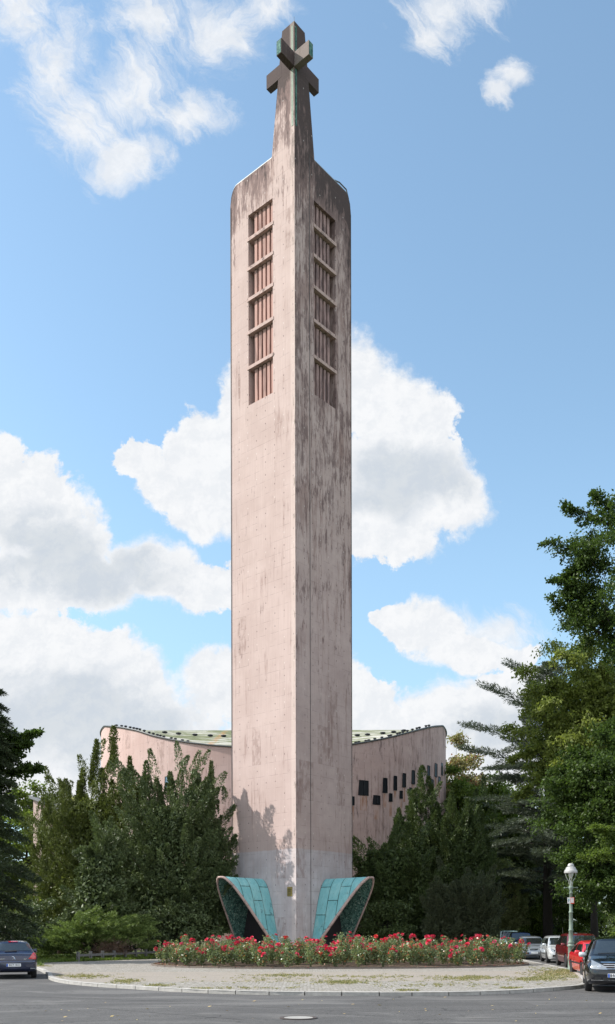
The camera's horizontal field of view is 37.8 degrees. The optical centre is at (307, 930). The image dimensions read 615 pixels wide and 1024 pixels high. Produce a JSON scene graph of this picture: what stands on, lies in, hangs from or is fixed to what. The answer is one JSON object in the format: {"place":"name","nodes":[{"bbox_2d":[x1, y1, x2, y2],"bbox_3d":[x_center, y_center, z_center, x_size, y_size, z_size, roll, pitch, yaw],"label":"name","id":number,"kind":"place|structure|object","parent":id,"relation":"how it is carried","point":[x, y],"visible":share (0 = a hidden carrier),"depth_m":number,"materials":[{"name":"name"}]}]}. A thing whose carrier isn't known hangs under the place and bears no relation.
{"place":"outdoors","nodes":[
{"label":"outdoors","id":0,"kind":"place"},
{"bbox_2d":[37,950,153,964],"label":"lawn","id":1,"kind":"structure","parent":0,"point":[88,953],"depth_m":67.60,"materials":[{"name":"plant"}]},
{"bbox_2d":[2,885,40,914],"bbox_3d":[-19.104,-0.644,60.141,2.452,5.022,2.220,0,0,25],"label":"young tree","id":2,"kind":"object","parent":1,"relation":"on","point":[33,897],"visible":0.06,"depth_m":59.85,"materials":[{"name":"green plant"}]},
{"bbox_2d":[0,688,47,948],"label":"spruce","id":3,"kind":"object","parent":1,"relation":"on","point":[8,805],"visible":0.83,"depth_m":49.49,"materials":[{"name":"green plant"}]},
{"bbox_2d":[0,779,57,906],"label":"broadleaf tree","id":4,"kind":"object","parent":1,"relation":"on","point":[20,794],"visible":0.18,"depth_m":82.43,"materials":[{"name":"green plant"}]},
{"bbox_2d":[6,896,77,954],"bbox_3d":[-16.453,-0.088,57.774,8.342,4.281,4.444,0,0,0],"label":"shrub","id":5,"kind":"object","parent":1,"relation":"on","point":[65,916],"visible":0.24,"depth_m":56.98,"materials":[{"name":"green plant"}]},
{"bbox_2d":[29,795,60,899],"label":"church wing","id":6,"kind":"structure","parent":1,"relation":"on","point":[36,800],"depth_m":77.87,"materials":[{"name":"paint"}]},
{"bbox_2d":[24,766,84,953],"bbox_3d":[-17.893,-4.986,65.454,5.718,13.730,5.574,0,0,0],"label":"yew tree","id":7,"kind":"object","parent":1,"relation":"on","point":[37,849],"visible":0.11,"depth_m":64.21,"materials":[{"name":"green plant"}]},
{"bbox_2d":[18,725,148,953],"bbox_3d":[-15.393,-6.306,62.909,9.434,16.375,8.254,0,0,-27],"label":"yew tree","id":8,"kind":"object","parent":1,"relation":"on","point":[73,826],"visible":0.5,"depth_m":62.29,"materials":[{"name":"green plant"}]},
{"bbox_2d":[25,904,161,958],"bbox_3d":[-13.189,0.078,54.604,9.434,3.452,4.016,0,0,-33],"label":"juniper shrub","id":9,"kind":"object","parent":1,"relation":"on","point":[94,933],"visible":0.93,"depth_m":54.16,"materials":[{"name":"green plant"}]},
{"bbox_2d":[59,813,140,956],"bbox_3d":[-13.304,-2.706,56.888,5.176,9.193,4.005,0,0,0],"label":"yew shrub","id":10,"kind":"object","parent":1,"relation":"on","point":[99,881],"visible":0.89,"depth_m":56.15,"materials":[{"name":"green plant"}]},
{"bbox_2d":[104,935,172,953],"bbox_3d":[-12.027,0.102,64.401,8.694,4.660,4.233,0,0,0],"label":"shrub","id":11,"kind":"object","parent":1,"relation":"on","point":[133,947],"visible":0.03,"depth_m":64.17,"materials":[{"name":"green plant"}]},
{"bbox_2d":[88,740,234,944],"bbox_3d":[-9.715,-5.597,60.702,9.549,14.914,6.990,0,0,0],"label":"yew tree","id":12,"kind":"object","parent":1,"relation":"on","point":[162,865],"visible":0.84,"depth_m":59.44,"materials":[{"name":"green plant"}]},
{"bbox_2d":[100,724,446,949],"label":"church hall","id":13,"kind":"structure","parent":1,"relation":"on","point":[386,764],"depth_m":78.57,"materials":[{"name":"concrete"},{"name":"copper"},{"name":"glass"}]},
{"bbox_2d":[358,780,368,810],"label":"window","id":14,"kind":"structure","parent":13,"relation":"in","point":[363,784],"depth_m":77.07,"materials":[{"name":"black glass"}]},
{"bbox_2d":[373,795,379,819],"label":"window","id":15,"kind":"structure","parent":13,"relation":"in","point":[376,798],"depth_m":77.77,"materials":[{"name":"glass"}]},
{"bbox_2d":[383,778,387,807],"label":"window","id":16,"kind":"structure","parent":13,"relation":"in","point":[385,780],"depth_m":78.34,"materials":[{"name":"black glass"}]},
{"bbox_2d":[389,793,392,816],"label":"window","id":17,"kind":"structure","parent":13,"relation":"in","point":[390,794],"depth_m":78.70,"materials":[{"name":"glass"}]},
{"bbox_2d":[393,776,396,804],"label":"window","id":18,"kind":"structure","parent":13,"relation":"in","point":[395,777],"depth_m":79.09,"materials":[{"name":"black glass"}]},
{"bbox_2d":[402,773,405,801],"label":"window","id":19,"kind":"structure","parent":13,"relation":"in","point":[404,774],"depth_m":79.88,"materials":[{"name":"black glass"}]},
{"bbox_2d":[352,816,411,940],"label":"yew tree","id":20,"kind":"object","parent":1,"relation":"on","point":[365,866],"visible":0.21,"depth_m":65.58,"materials":[{"name":"green plant"}]},
{"bbox_2d":[365,819,449,941],"bbox_3d":[7.156,-3.028,64.336,6.293,9.745,4.086,0,0,0],"label":"yew tree","id":21,"kind":"object","parent":1,"relation":"on","point":[409,864],"visible":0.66,"depth_m":63.85,"materials":[{"name":"green plant"}]},
{"bbox_2d":[390,764,448,942],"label":"yew tree","id":22,"kind":"object","parent":1,"relation":"on","point":[415,806],"visible":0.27,"depth_m":68.07,"materials":[{"name":"green plant"}]},
{"bbox_2d":[419,856,475,943],"bbox_3d":[9.701,-1.640,60.785,4.632,6.912,3.698,0,0,0],"label":"pine shrub","id":23,"kind":"object","parent":1,"relation":"on","point":[443,915],"visible":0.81,"depth_m":59.86,"materials":[{"name":"green plant"}]},
{"bbox_2d":[426,775,499,902],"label":"yew tree","id":24,"kind":"object","parent":1,"relation":"on","point":[467,841],"visible":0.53,"depth_m":66.23,"materials":[{"name":"green plant"}]},
{"bbox_2d":[451,864,507,947],"bbox_3d":[11.248,-1.298,60.494,4.512,6.267,3.694,0,0,27],"label":"pine shrub","id":25,"kind":"object","parent":1,"relation":"on","point":[482,915],"visible":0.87,"depth_m":59.41,"materials":[{"name":"green plant"}]},
{"bbox_2d":[443,763,521,889],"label":"broadleaf tree","id":26,"kind":"object","parent":1,"relation":"on","point":[461,788],"visible":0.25,"depth_m":86.15,"materials":[{"name":"green plant"}]},
{"bbox_2d":[216,21,373,946],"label":"church tower","id":27,"kind":"structure","parent":0,"point":[291,509],"depth_m":60.28,"materials":[{"name":"pink paint"}]},
{"bbox_2d":[0,956,614,1023],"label":"road","id":28,"kind":"structure","parent":0,"point":[40,998],"depth_m":21.27,"materials":[{"name":"grey asphalt"}]},
{"bbox_2d":[0,940,37,977],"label":"parked car","id":29,"kind":"object","parent":28,"relation":"on","point":[18,955],"visible":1,"depth_m":34.08,"materials":[{"name":"blue paint"}]},
{"bbox_2d":[0,715,45,790],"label":"broadleaf tree","id":30,"kind":"object","parent":28,"relation":"on","point":[23,741],"visible":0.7,"depth_m":50.44,"materials":[{"name":"green plant"}]},
{"bbox_2d":[280,1015,316,1019],"bbox_3d":[-0.187,1.808,18.600,0.780,0.016,0.780,0,0,0],"label":"manhole cover","id":31,"kind":"object","parent":28,"relation":"on","point":[298,1017],"visible":1,"depth_m":18.57,"materials":[{"name":"metal"}]},
{"bbox_2d":[37,959,584,995],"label":"kerb","id":32,"kind":"structure","parent":28,"relation":"on","point":[357,993],"depth_m":25.62,"materials":[{"name":"concrete"}]},
{"bbox_2d":[499,930,517,941],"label":"parked car","id":33,"kind":"object","parent":28,"relation":"on","point":[505,933],"visible":0.09,"depth_m":74.08,"materials":[{"name":"teal paint"}]},
{"bbox_2d":[491,848,535,916],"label":"shrub","id":34,"kind":"object","parent":28,"relation":"on","point":[503,864],"visible":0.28,"depth_m":81.02,"materials":[{"name":"green plant"}]},
{"bbox_2d":[497,888,534,934],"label":"weeping shrub","id":35,"kind":"object","parent":28,"relation":"on","point":[514,914],"visible":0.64,"depth_m":79.22,"materials":[{"name":"green plant"}]},
{"bbox_2d":[506,932,530,943],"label":"parked car","id":36,"kind":"object","parent":28,"relation":"on","point":[516,935],"visible":0.16,"depth_m":65.36,"materials":[{"name":"blue paint"}]},
{"bbox_2d":[453,657,602,937],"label":"cedar","id":37,"kind":"object","parent":28,"relation":"on","point":[520,845],"visible":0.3,"depth_m":75.94,"materials":[{"name":"green plant"}]},
{"bbox_2d":[515,936,545,958],"bbox_3d":[14.095,1.067,56.707,2.079,1.442,4.529,0,0,9],"label":"parked car","id":38,"kind":"object","parent":28,"relation":"on","point":[534,945],"visible":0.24,"depth_m":55.63,"materials":[{"name":"silver metal"}]},
{"bbox_2d":[539,927,562,962],"bbox_3d":[14.056,0.811,50.269,2.013,1.954,4.029,0,0,7],"label":"parked car","id":39,"kind":"object","parent":28,"relation":"on","point":[547,947],"visible":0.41,"depth_m":49.52,"materials":[{"name":"silver metal"}]},
{"bbox_2d":[496,630,614,936],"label":"broadleaf tree","id":40,"kind":"object","parent":28,"relation":"on","point":[586,698],"visible":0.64,"depth_m":58.96,"materials":[{"name":"green plant"}]},
{"bbox_2d":[519,895,605,938],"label":"shrub","id":41,"kind":"object","parent":28,"relation":"on","point":[582,916],"visible":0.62,"depth_m":78.28,"materials":[{"name":"green plant"}]},
{"bbox_2d":[555,933,595,966],"bbox_3d":[13.541,0.953,44.695,2.154,1.672,4.329,0,0,7],"label":"parked car","id":42,"kind":"object","parent":28,"relation":"on","point":[561,951],"visible":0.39,"depth_m":44.19,"materials":[{"name":"red paint"}]},
{"bbox_2d":[569,940,590,974],"bbox_3d":[11.377,1.089,35.205,2.023,1.411,4.056,0,0,7],"label":"parked car","id":43,"kind":"object","parent":28,"relation":"on","point":[575,962],"visible":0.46,"depth_m":35.27,"materials":[{"name":"red paint"}]},
{"bbox_2d":[579,936,614,990],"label":"parked car","id":44,"kind":"object","parent":28,"relation":"on","point":[598,961],"visible":0.99,"depth_m":26.35,"materials":[{"name":"black paint"}]},
{"bbox_2d":[0,0,614,927],"label":"sky","id":45,"kind":"structure","parent":0,"point":[471,143],"materials":[{"name":"blue"}]},
{"bbox_2d":[38,957,582,991],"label":"pavement","id":46,"kind":"structure","parent":0,"point":[146,971],"depth_m":33.09,"materials":[{"name":"grey stone"}]},
{"bbox_2d":[76,949,156,961],"bbox_3d":[-11.263,1.476,54.188,0.145,0.586,8.572,0,0,22],"label":"rail fence","id":47,"kind":"object","parent":46,"relation":"on","point":[102,954],"visible":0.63,"depth_m":53.45,"materials":[{"name":"grey wood"}]},
{"bbox_2d":[55,956,178,961],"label":"ground cover","id":48,"kind":"object","parent":46,"relation":"on","point":[110,958],"visible":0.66,"depth_m":51.90,"materials":[{"name":"green plant"}]},
{"bbox_2d":[134,898,226,953],"bbox_3d":[-8.492,0.128,58.949,6.414,4.481,3.485,0,0,0],"label":"shrub","id":49,"kind":"object","parent":46,"relation":"on","point":[191,931],"visible":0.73,"depth_m":58.36,"materials":[{"name":"green plant"}]},
{"bbox_2d":[182,760,239,943],"bbox_3d":[-6.691,-4.945,61.235,4.130,13.578,2.774,0,0,20],"label":"yew tree","id":50,"kind":"object","parent":46,"relation":"on","point":[226,845],"visible":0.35,"depth_m":60.89,"materials":[{"name":"green plant"}]},
{"bbox_2d":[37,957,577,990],"bbox_3d":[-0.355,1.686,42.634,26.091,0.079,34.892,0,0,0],"label":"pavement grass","id":51,"kind":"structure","parent":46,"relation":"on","point":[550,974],"depth_m":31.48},
{"bbox_2d":[157,958,521,967],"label":"flower bed soil","id":52,"kind":"structure","parent":46,"relation":"on","point":[354,964],"depth_m":41.94,"materials":[{"name":"soil"}]},
{"bbox_2d":[153,940,171,962],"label":"rose bush","id":53,"kind":"object","parent":52,"relation":"on","point":[156,949],"visible":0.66,"depth_m":45.02,"materials":[{"name":"green plant"}]},
{"bbox_2d":[161,943,172,963],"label":"rose bush","id":54,"kind":"object","parent":52,"relation":"on","point":[166,952],"visible":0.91,"depth_m":44.24,"materials":[{"name":"green plant"}]},
{"bbox_2d":[168,944,180,964],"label":"rose bush","id":55,"kind":"object","parent":52,"relation":"on","point":[175,958],"visible":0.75,"depth_m":43.30,"materials":[{"name":"green plant"}]},
{"bbox_2d":[175,934,193,963],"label":"rose bush","id":56,"kind":"object","parent":52,"relation":"on","point":[184,939],"visible":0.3,"depth_m":44.12,"materials":[{"name":"green plant"}]},
{"bbox_2d":[173,938,198,964],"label":"rose bush","id":57,"kind":"object","parent":52,"relation":"on","point":[184,949],"visible":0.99,"depth_m":42.30,"materials":[{"name":"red plant"}]},
{"bbox_2d":[186,941,206,963],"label":"rose bush","id":58,"kind":"object","parent":52,"relation":"on","point":[195,952],"visible":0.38,"depth_m":43.07,"materials":[{"name":"green plant"}]},
{"bbox_2d":[194,946,206,964],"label":"rose bush","id":59,"kind":"object","parent":52,"relation":"on","point":[201,956],"visible":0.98,"depth_m":42.34,"materials":[{"name":"green plant"}]},
{"bbox_2d":[201,935,224,965],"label":"rose bush","id":60,"kind":"object","parent":52,"relation":"on","point":[216,952],"visible":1,"depth_m":41.11,"materials":[{"name":"green plant"}]},
{"bbox_2d":[220,938,246,965],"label":"rose bush","id":61,"kind":"object","parent":52,"relation":"on","point":[233,953],"visible":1,"depth_m":41.50,"materials":[{"name":"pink plant"}]},
{"bbox_2d":[239,937,260,963],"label":"rose bush","id":62,"kind":"object","parent":52,"relation":"on","point":[246,949],"visible":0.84,"depth_m":42.27,"materials":[{"name":"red plant"}]},
{"bbox_2d":[246,935,271,965],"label":"rose bush","id":63,"kind":"object","parent":52,"relation":"on","point":[253,942],"visible":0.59,"depth_m":41.18,"materials":[{"name":"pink plant"}]},
{"bbox_2d":[253,946,271,966],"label":"rose bush","id":64,"kind":"object","parent":52,"relation":"on","point":[262,955],"visible":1,"depth_m":40.53,"materials":[{"name":"green plant"}]},
{"bbox_2d":[261,934,277,961],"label":"rose bush","id":65,"kind":"object","parent":52,"relation":"on","point":[269,941],"visible":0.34,"depth_m":44.47,"materials":[{"name":"green plant"}]},
{"bbox_2d":[264,943,280,963],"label":"rose bush","id":66,"kind":"object","parent":52,"relation":"on","point":[272,954],"visible":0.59,"depth_m":42.19,"materials":[{"name":"green plant"}]},
{"bbox_2d":[274,943,284,964],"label":"rose bush","id":67,"kind":"object","parent":52,"relation":"on","point":[279,960],"visible":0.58,"depth_m":41.52,"materials":[{"name":"green plant"}]},
{"bbox_2d":[275,942,296,966],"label":"rose bush","id":68,"kind":"object","parent":52,"relation":"on","point":[287,954],"visible":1,"depth_m":40.31,"materials":[{"name":"green plant"}]},
{"bbox_2d":[281,935,301,963],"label":"rose bush","id":69,"kind":"object","parent":52,"relation":"on","point":[288,944],"visible":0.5,"depth_m":42.14,"materials":[{"name":"green plant"}]},
{"bbox_2d":[293,952,302,964],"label":"rose bush","id":70,"kind":"object","parent":52,"relation":"on","point":[298,960],"visible":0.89,"depth_m":41.44,"materials":[{"name":"green plant"}]},
{"bbox_2d":[296,937,308,962],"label":"rose bush","id":71,"kind":"object","parent":52,"relation":"on","point":[301,951],"visible":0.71,"depth_m":43.11,"materials":[{"name":"green plant"}]},
{"bbox_2d":[304,940,318,966],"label":"rose bush","id":72,"kind":"object","parent":52,"relation":"on","point":[311,955],"visible":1,"depth_m":40.46,"materials":[{"name":"green plant"}]},
{"bbox_2d":[304,936,327,963],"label":"rose bush","id":73,"kind":"object","parent":52,"relation":"on","point":[319,946],"visible":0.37,"depth_m":42.48,"materials":[{"name":"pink plant"}]},
{"bbox_2d":[317,943,334,964],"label":"rose bush","id":74,"kind":"object","parent":52,"relation":"on","point":[322,954],"visible":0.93,"depth_m":41.27,"materials":[{"name":"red plant"}]},
{"bbox_2d":[327,948,344,966],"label":"rose bush","id":75,"kind":"object","parent":52,"relation":"on","point":[333,955],"visible":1,"depth_m":40.56,"materials":[{"name":"green plant"}]},
{"bbox_2d":[336,931,353,964],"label":"rose bush","id":76,"kind":"object","parent":52,"relation":"on","point":[339,942],"visible":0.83,"depth_m":41.40,"materials":[{"name":"green plant"}]},
{"bbox_2d":[349,935,369,966],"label":"rose bush","id":77,"kind":"object","parent":52,"relation":"on","point":[360,951],"visible":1,"depth_m":40.33,"materials":[{"name":"green plant"}]},
{"bbox_2d":[354,946,373,964],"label":"rose bush","id":78,"kind":"object","parent":52,"relation":"on","point":[366,960],"visible":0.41,"depth_m":41.37,"materials":[{"name":"green plant"}]},
{"bbox_2d":[361,933,378,960],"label":"rose bush","id":79,"kind":"object","parent":52,"relation":"on","point":[375,939],"visible":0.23,"depth_m":44.57,"materials":[{"name":"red plant"}]},
{"bbox_2d":[369,941,385,963],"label":"rose bush","id":80,"kind":"object","parent":52,"relation":"on","point":[374,954],"visible":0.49,"depth_m":42.27,"materials":[{"name":"green plant"}]},
{"bbox_2d":[375,937,389,966],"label":"rose bush","id":81,"kind":"object","parent":52,"relation":"on","point":[383,953],"visible":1,"depth_m":40.47,"materials":[{"name":"green plant"}]},
{"bbox_2d":[384,933,398,958],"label":"rose bush","id":82,"kind":"object","parent":52,"relation":"on","point":[391,943],"visible":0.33,"depth_m":44.45,"materials":[{"name":"green plant"}]},
{"bbox_2d":[386,948,397,964],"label":"rose bush","id":83,"kind":"object","parent":52,"relation":"on","point":[392,956],"visible":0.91,"depth_m":41.34,"materials":[{"name":"green plant"}]},
{"bbox_2d":[392,938,403,963],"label":"rose bush","id":84,"kind":"object","parent":52,"relation":"on","point":[399,955],"visible":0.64,"depth_m":42.33,"materials":[{"name":"green plant"}]},
{"bbox_2d":[398,933,425,964],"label":"rose bush","id":85,"kind":"object","parent":52,"relation":"on","point":[410,955],"visible":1,"depth_m":41.44,"materials":[{"name":"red plant"}]},
{"bbox_2d":[418,938,440,964],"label":"rose bush","id":86,"kind":"object","parent":52,"relation":"on","point":[429,952],"visible":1,"depth_m":41.36,"materials":[{"name":"green plant"}]},
{"bbox_2d":[424,935,439,961],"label":"rose bush","id":87,"kind":"object","parent":52,"relation":"on","point":[431,937],"visible":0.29,"depth_m":44.28,"materials":[{"name":"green plant"}]},
{"bbox_2d":[436,943,453,963],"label":"rose bush","id":88,"kind":"object","parent":52,"relation":"on","point":[441,956],"visible":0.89,"depth_m":42.22,"materials":[{"name":"green plant"}]},
{"bbox_2d":[443,938,460,962],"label":"rose bush","id":89,"kind":"object","parent":52,"relation":"on","point":[452,941],"visible":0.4,"depth_m":43.15,"materials":[{"name":"green plant"}]},
{"bbox_2d":[448,950,464,965],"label":"rose bush","id":90,"kind":"object","parent":52,"relation":"on","point":[457,959],"visible":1,"depth_m":41.18,"materials":[{"name":"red plant"}]},
{"bbox_2d":[449,942,465,963],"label":"rose bush","id":91,"kind":"object","parent":52,"relation":"on","point":[455,948],"visible":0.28,"depth_m":42.38,"materials":[{"name":"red plant"}]},
{"bbox_2d":[459,939,484,965],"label":"rose bush","id":92,"kind":"object","parent":52,"relation":"on","point":[474,955],"visible":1,"depth_m":41.45,"materials":[{"name":"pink plant"}]},
{"bbox_2d":[472,934,490,964],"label":"rose bush","id":93,"kind":"object","parent":52,"relation":"on","point":[478,938],"visible":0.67,"depth_m":42.19,"materials":[{"name":"green plant"}]},
{"bbox_2d":[484,934,500,963],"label":"rose bush","id":94,"kind":"object","parent":52,"relation":"on","point":[491,953],"visible":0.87,"depth_m":43.23,"materials":[{"name":"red plant"}]},
{"bbox_2d":[491,938,506,962],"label":"rose bush","id":95,"kind":"object","parent":52,"relation":"on","point":[498,958],"visible":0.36,"depth_m":44.50,"materials":[{"name":"green plant"}]},
{"bbox_2d":[498,936,517,963],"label":"rose bush","id":96,"kind":"object","parent":52,"relation":"on","point":[504,952],"visible":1,"depth_m":43.16,"materials":[{"name":"green plant"}]},
{"bbox_2d":[509,938,523,962],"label":"rose bush","id":97,"kind":"object","parent":52,"relation":"on","point":[518,950],"visible":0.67,"depth_m":43.99,"materials":[{"name":"green plant"}]},
{"bbox_2d":[516,938,530,961],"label":"rose bush","id":98,"kind":"object","parent":52,"relation":"on","point":[525,950],"visible":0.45,"depth_m":45.24,"materials":[{"name":"green plant"}]},
{"bbox_2d":[151,959,528,968],"bbox_3d":[1.626,1.686,46.300,19.076,0.101,12.780,0,0,0],"label":"bed edging","id":99,"kind":"object","parent":46,"relation":"on","point":[153,964],"visible":0.39,"depth_m":40.27,"materials":[{"name":"stone"}]},
{"bbox_2d":[154,962,525,967],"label":"fallen petals","id":100,"kind":"object","parent":46,"relation":"on","point":[360,966],"visible":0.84,"depth_m":41.91,"materials":[{"name":"plant"}]},
{"bbox_2d":[358,898,417,947],"bbox_3d":[5.693,-0.196,62.290,4.032,4.025,3.252,0,0,27],"label":"shrub","id":101,"kind":"object","parent":46,"relation":"on","point":[378,912],"visible":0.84,"depth_m":61.75,"materials":[{"name":"green plant"}]},
{"bbox_2d":[564,863,577,969],"bbox_3d":[11.321,-0.594,38.600,0.553,4.577,0.553,0,0,39],"label":"street lamp","id":102,"kind":"object","parent":46,"relation":"on","point":[570,870],"visible":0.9,"depth_m":38.52,"materials":[{"name":"metal"}]},
{"label":"ground","id":103,"kind":"structure","parent":0,"visible":0},
{"bbox_2d":[0,894,614,936],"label":"distant woodland","id":104,"kind":"object","parent":103,"relation":"on","point":[602,924],"visible":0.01,"depth_m":113.02,"materials":[{"name":"plant"}]},
{"bbox_2d":[446,729,490,833],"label":"broadleaf tree","id":105,"kind":"object","parent":103,"relation":"on","point":[471,763],"visible":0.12,"depth_m":98.91,"materials":[{"name":"green plant"}]},
{"bbox_2d":[495,813,599,935],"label":"broadleaf tree","id":106,"kind":"object","parent":103,"relation":"on","point":[533,898],"visible":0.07,"depth_m":87.14,"materials":[{"name":"green plant"}]},
{"bbox_2d":[525,715,614,920],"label":"broadleaf tree","id":107,"kind":"object","parent":103,"relation":"on","point":[577,801],"visible":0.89,"depth_m":52.34,"materials":[{"name":"green plant"}]},
{"bbox_2d":[537,486,614,674],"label":"beech tree","id":108,"kind":"object","parent":103,"relation":"on","point":[584,612],"visible":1,"depth_m":46.78,"materials":[{"name":"green plant"}]},
{"bbox_2d":[575,820,614,865],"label":"broadleaf tree","id":109,"kind":"object","parent":103,"relation":"on","point":[597,855],"visible":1,"depth_m":45.49,"materials":[{"name":"green plant"}]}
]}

